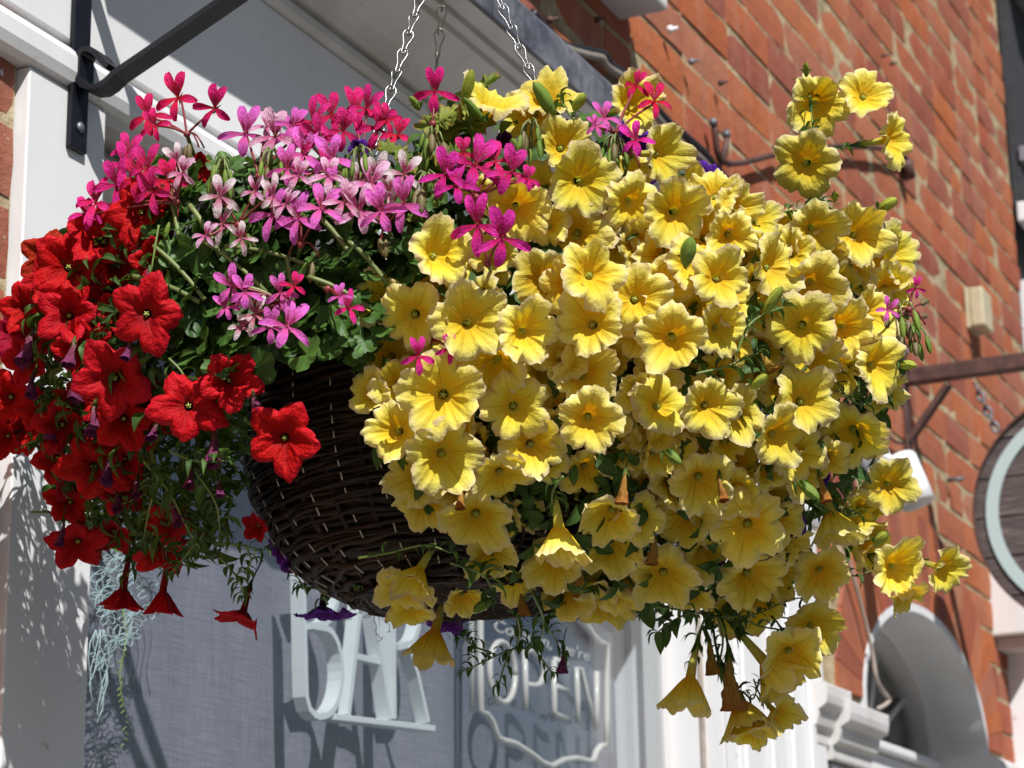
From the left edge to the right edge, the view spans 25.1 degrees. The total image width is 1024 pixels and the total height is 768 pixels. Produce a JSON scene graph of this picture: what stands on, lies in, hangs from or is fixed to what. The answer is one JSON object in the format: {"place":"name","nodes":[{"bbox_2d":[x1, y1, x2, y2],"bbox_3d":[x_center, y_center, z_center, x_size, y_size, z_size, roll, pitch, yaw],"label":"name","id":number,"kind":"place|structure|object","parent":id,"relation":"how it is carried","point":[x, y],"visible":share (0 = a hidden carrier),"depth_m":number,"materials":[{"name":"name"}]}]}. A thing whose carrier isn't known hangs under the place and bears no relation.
{"place":"outdoors","nodes":[
{"label":"outdoors","id":0,"kind":"place"},
{"bbox_2d":[995,0,1023,351],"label":"neighbouring house","id":1,"kind":"structure","parent":0,"point":[1010,20],"depth_m":6.76,"materials":[{"name":"white paint"}]},
{"bbox_2d":[997,0,1023,207],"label":"window","id":2,"kind":"structure","parent":1,"relation":"in","point":[1011,18],"depth_m":6.75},
{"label":"pavement","id":3,"kind":"structure","parent":0,"visible":0},
{"bbox_2d":[0,0,827,767],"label":"shopfront","id":4,"kind":"object","parent":3,"relation":"on","point":[86,680],"visible":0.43,"depth_m":2.76,"materials":[{"name":"white paint"}]},
{"bbox_2d":[66,0,247,154],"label":"hanging bracket","id":5,"kind":"object","parent":4,"relation":"attached to","point":[117,79],"visible":1,"depth_m":2.26,"materials":[{"name":"black metal"}]},
{"bbox_2d":[238,325,635,646],"bbox_3d":[-0.050,-0.131,2.054,0.386,0.755,0.384,-8,-17,24],"label":"hanging basket","id":6,"kind":"object","parent":5,"relation":"hanging from","point":[333,511],"visible":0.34,"depth_m":1.87,"materials":[{"name":"wicker"}]},
{"bbox_2d":[0,151,320,639],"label":"red petunia","id":7,"kind":"object","parent":6,"relation":"in","point":[79,306],"visible":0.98,"depth_m":1.89,"materials":[{"name":"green plant"}]},
{"bbox_2d":[68,71,447,383],"bbox_3d":[-0.196,-0.133,1.882,0.326,0.311,0.212,-5,-16,15],"label":"pink ivy geranium","id":8,"kind":"object","parent":6,"relation":"in","point":[292,288],"visible":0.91,"depth_m":1.81,"materials":[{"name":"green plant"}]},
{"bbox_2d":[340,0,424,260],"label":"basket chain","id":9,"kind":"object","parent":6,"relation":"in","point":[405,49],"visible":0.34,"depth_m":2.04,"materials":[{"name":"metal"}]},
{"bbox_2d":[427,0,446,114],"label":"basket chain","id":10,"kind":"object","parent":6,"relation":"in","point":[437,54],"visible":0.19,"depth_m":2.15,"materials":[{"name":"grey metal"}]},
{"bbox_2d":[377,70,500,226],"bbox_3d":[-0.036,-0.135,1.911,0.096,0.220,0.268,-5,-16,13],"label":"crinkle leaved plant","id":11,"kind":"object","parent":6,"relation":"on","point":[452,120],"visible":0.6,"depth_m":1.83,"materials":[{"name":"green plant"}]},
{"bbox_2d":[496,0,535,79],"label":"basket chain","id":12,"kind":"object","parent":6,"relation":"in","point":[513,39],"visible":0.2,"depth_m":2.09,"materials":[{"name":"metal"}]},
{"bbox_2d":[267,121,829,697],"bbox_3d":[0.001,0.030,1.958,0.487,0.440,0.302,-8,-17,24],"label":"violet petunia","id":13,"kind":"object","parent":6,"relation":"in","point":[321,611],"visible":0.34,"depth_m":2.00,"materials":[{"name":"purple plant"}]},
{"bbox_2d":[347,62,972,751],"bbox_3d":[0.129,0.006,1.968,0.643,0.583,0.438,11,-20,-38],"label":"yellow petunia","id":14,"kind":"object","parent":6,"relation":"in","point":[731,318],"visible":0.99,"depth_m":1.82,"materials":[{"name":"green plant"}]},
{"bbox_2d":[401,66,931,375],"bbox_3d":[0.137,-0.119,1.849,0.471,0.270,0.174,3,-16,-13],"label":"magenta ivy geranium","id":15,"kind":"object","parent":6,"relation":"in","point":[499,225],"visible":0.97,"depth_m":1.77,"materials":[{"name":"pink plant"}]},
{"bbox_2d":[290,573,434,732],"bbox_3d":[-0.193,0.326,2.995,0.025,0.254,0.359,-8,-17,24],"label":"bar sign","id":16,"kind":"object","parent":4,"relation":"attached to","point":[379,658],"visible":0.62,"depth_m":2.95,"materials":[{"name":"white plastic"}]},
{"bbox_2d":[469,619,609,767],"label":"open sign","id":17,"kind":"object","parent":4,"relation":"attached to","point":[579,676],"visible":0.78,"depth_m":3.48,"materials":[{"name":"white plastic"}]},
{"bbox_2d":[812,681,851,763],"bbox_3d":[0.564,0.631,4.244,0.090,0.155,0.150,-8,-17,24],"label":"door capital","id":18,"kind":"object","parent":4,"relation":"attached to","point":[829,699],"visible":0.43,"depth_m":4.21,"materials":[{"name":"white paint"}]},
{"bbox_2d":[0,0,1023,763],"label":"brick facade","id":19,"kind":"structure","parent":3,"relation":"on","point":[952,210],"depth_m":5.43,"materials":[{"name":"red brick"}]},
{"bbox_2d":[546,16,558,23],"bbox_3d":[0.062,-0.553,3.486,0.018,0.011,0.012,-8,-17,24],"label":"wall nail","id":20,"kind":"object","parent":19,"relation":"attached to","point":[550,19],"depth_m":3.48,"materials":[{"name":"brown metal"}]},
{"bbox_2d":[594,16,605,22],"bbox_3d":[0.140,-0.583,3.671,0.018,0.010,0.011,-8,-17,24],"label":"wall nail","id":21,"kind":"object","parent":19,"relation":"attached to","point":[597,19],"depth_m":3.67,"materials":[{"name":"brown metal"}]},
{"bbox_2d":[530,8,728,177],"bbox_3d":[0.314,-0.426,4.031,0.015,0.092,1.338,-8,-17,24],"label":"black cable","id":22,"kind":"object","parent":19,"relation":"attached to","point":[699,147],"visible":0.26,"depth_m":3.89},
{"bbox_2d":[601,0,666,19],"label":"window","id":23,"kind":"structure","parent":19,"relation":"attached to","point":[621,9],"depth_m":3.77,"materials":[{"name":"white paint"}]},
{"bbox_2d":[569,45,710,164],"bbox_3d":[0.301,-0.419,3.980,0.013,0.078,1.312,-8,-17,24],"label":"grey cable","id":24,"kind":"object","parent":19,"relation":"attached to","point":[608,67],"visible":0.29,"depth_m":3.67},
{"bbox_2d":[667,25,677,33],"bbox_3d":[0.279,-0.616,3.992,0.018,0.014,0.015,-8,-17,24],"label":"wall nail","id":25,"kind":"object","parent":19,"relation":"attached to","point":[671,29],"depth_m":3.99,"materials":[{"name":"white metal"}]},
{"bbox_2d":[688,58,698,64],"bbox_3d":[0.322,-0.572,4.072,0.018,0.011,0.012,-8,-17,24],"label":"wall nail","id":26,"kind":"object","parent":19,"relation":"attached to","point":[691,61],"depth_m":4.07,"materials":[{"name":"metal"}]},
{"bbox_2d":[718,80,727,85],"bbox_3d":[0.386,-0.552,4.211,0.018,0.011,0.012,-8,-17,24],"label":"wall nail","id":27,"kind":"object","parent":19,"relation":"attached to","point":[721,82],"depth_m":4.21,"materials":[{"name":"brown metal"}]},
{"bbox_2d":[708,118,915,179],"bbox_3d":[0.653,-0.469,4.784,0.032,0.477,1.409,-8,-17,24],"label":"iron stay","id":28,"kind":"object","parent":19,"relation":"attached to","point":[908,171],"visible":0.82,"depth_m":4.23,"materials":[{"name":"metal"}]},
{"bbox_2d":[820,495,890,710],"bbox_3d":[0.681,0.439,4.555,0.008,0.389,0.409,-8,-17,24],"label":"hanging cable","id":29,"kind":"object","parent":19,"relation":"attached to","point":[879,685],"visible":0.78,"depth_m":4.61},
{"bbox_2d":[827,700,888,767],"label":"door capital","id":30,"kind":"object","parent":19,"relation":"attached to","point":[858,733],"visible":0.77,"depth_m":4.34,"materials":[{"name":"white paint"}]},
{"bbox_2d":[860,450,934,511],"bbox_3d":[0.754,0.173,4.624,0.186,0.175,0.100,-8,-17,24],"label":"wall spotlight","id":31,"kind":"object","parent":19,"relation":"attached to","point":[926,497],"depth_m":4.59,"materials":[{"name":"white plastic"}]},
{"bbox_2d":[890,436,905,444],"bbox_3d":[0.811,0.105,4.972,0.006,0.021,0.289,-8,-17,24],"label":"lamp cable","id":32,"kind":"object","parent":19,"relation":"attached to","point":[896,442],"visible":0.45,"depth_m":5.03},
{"bbox_2d":[857,603,988,767],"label":"arched doorway","id":33,"kind":"structure","parent":19,"relation":"attached to","point":[919,656],"depth_m":5.40,"materials":[{"name":"white paint"}]},
{"bbox_2d":[947,476,963,481],"bbox_3d":[1.051,0.226,5.450,0.040,0.010,0.010,-8,-17,24],"label":"wall tie","id":34,"kind":"object","parent":19,"relation":"attached to","point":[954,479],"depth_m":5.45,"materials":[{"name":"metal"}]},
{"bbox_2d":[902,342,1023,450],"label":"sign bracket","id":35,"kind":"object","parent":19,"relation":"attached to","point":[967,369],"visible":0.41,"depth_m":5.14,"materials":[{"name":"brown metal"}]},
{"bbox_2d":[973,382,999,433],"bbox_3d":[1.053,0.053,5.101,0.052,0.123,0.020,-8,-17,24],"label":"sign chain","id":36,"kind":"object","parent":35,"relation":"hanging from","point":[986,408],"visible":1,"depth_m":5.10,"materials":[{"name":"metal"}]},
{"bbox_2d":[972,411,1023,607],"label":"round sign","id":37,"kind":"object","parent":36,"relation":"hanging from","point":[998,510],"visible":1,"depth_m":5.02,"materials":[{"name":"brown wood"}]},
{"bbox_2d":[932,755,1023,767],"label":"impost moulding","id":38,"kind":"object","parent":19,"relation":"attached to","point":[985,761],"visible":0.71,"depth_m":5.38,"materials":[{"name":"white paint"}]},
{"bbox_2d":[964,286,992,336],"bbox_3d":[1.198,-0.186,5.899,0.047,0.108,0.100,-8,-17,24],"label":"junction box","id":39,"kind":"object","parent":19,"relation":"attached to","point":[978,312],"visible":1,"depth_m":5.86,"materials":[{"name":"beige plastic"}]},
{"bbox_2d":[989,572,1023,766],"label":"end pilaster","id":40,"kind":"object","parent":3,"relation":"on","point":[1008,621],"visible":0.56,"depth_m":5.71,"materials":[{"name":"white paint"}]}
]}

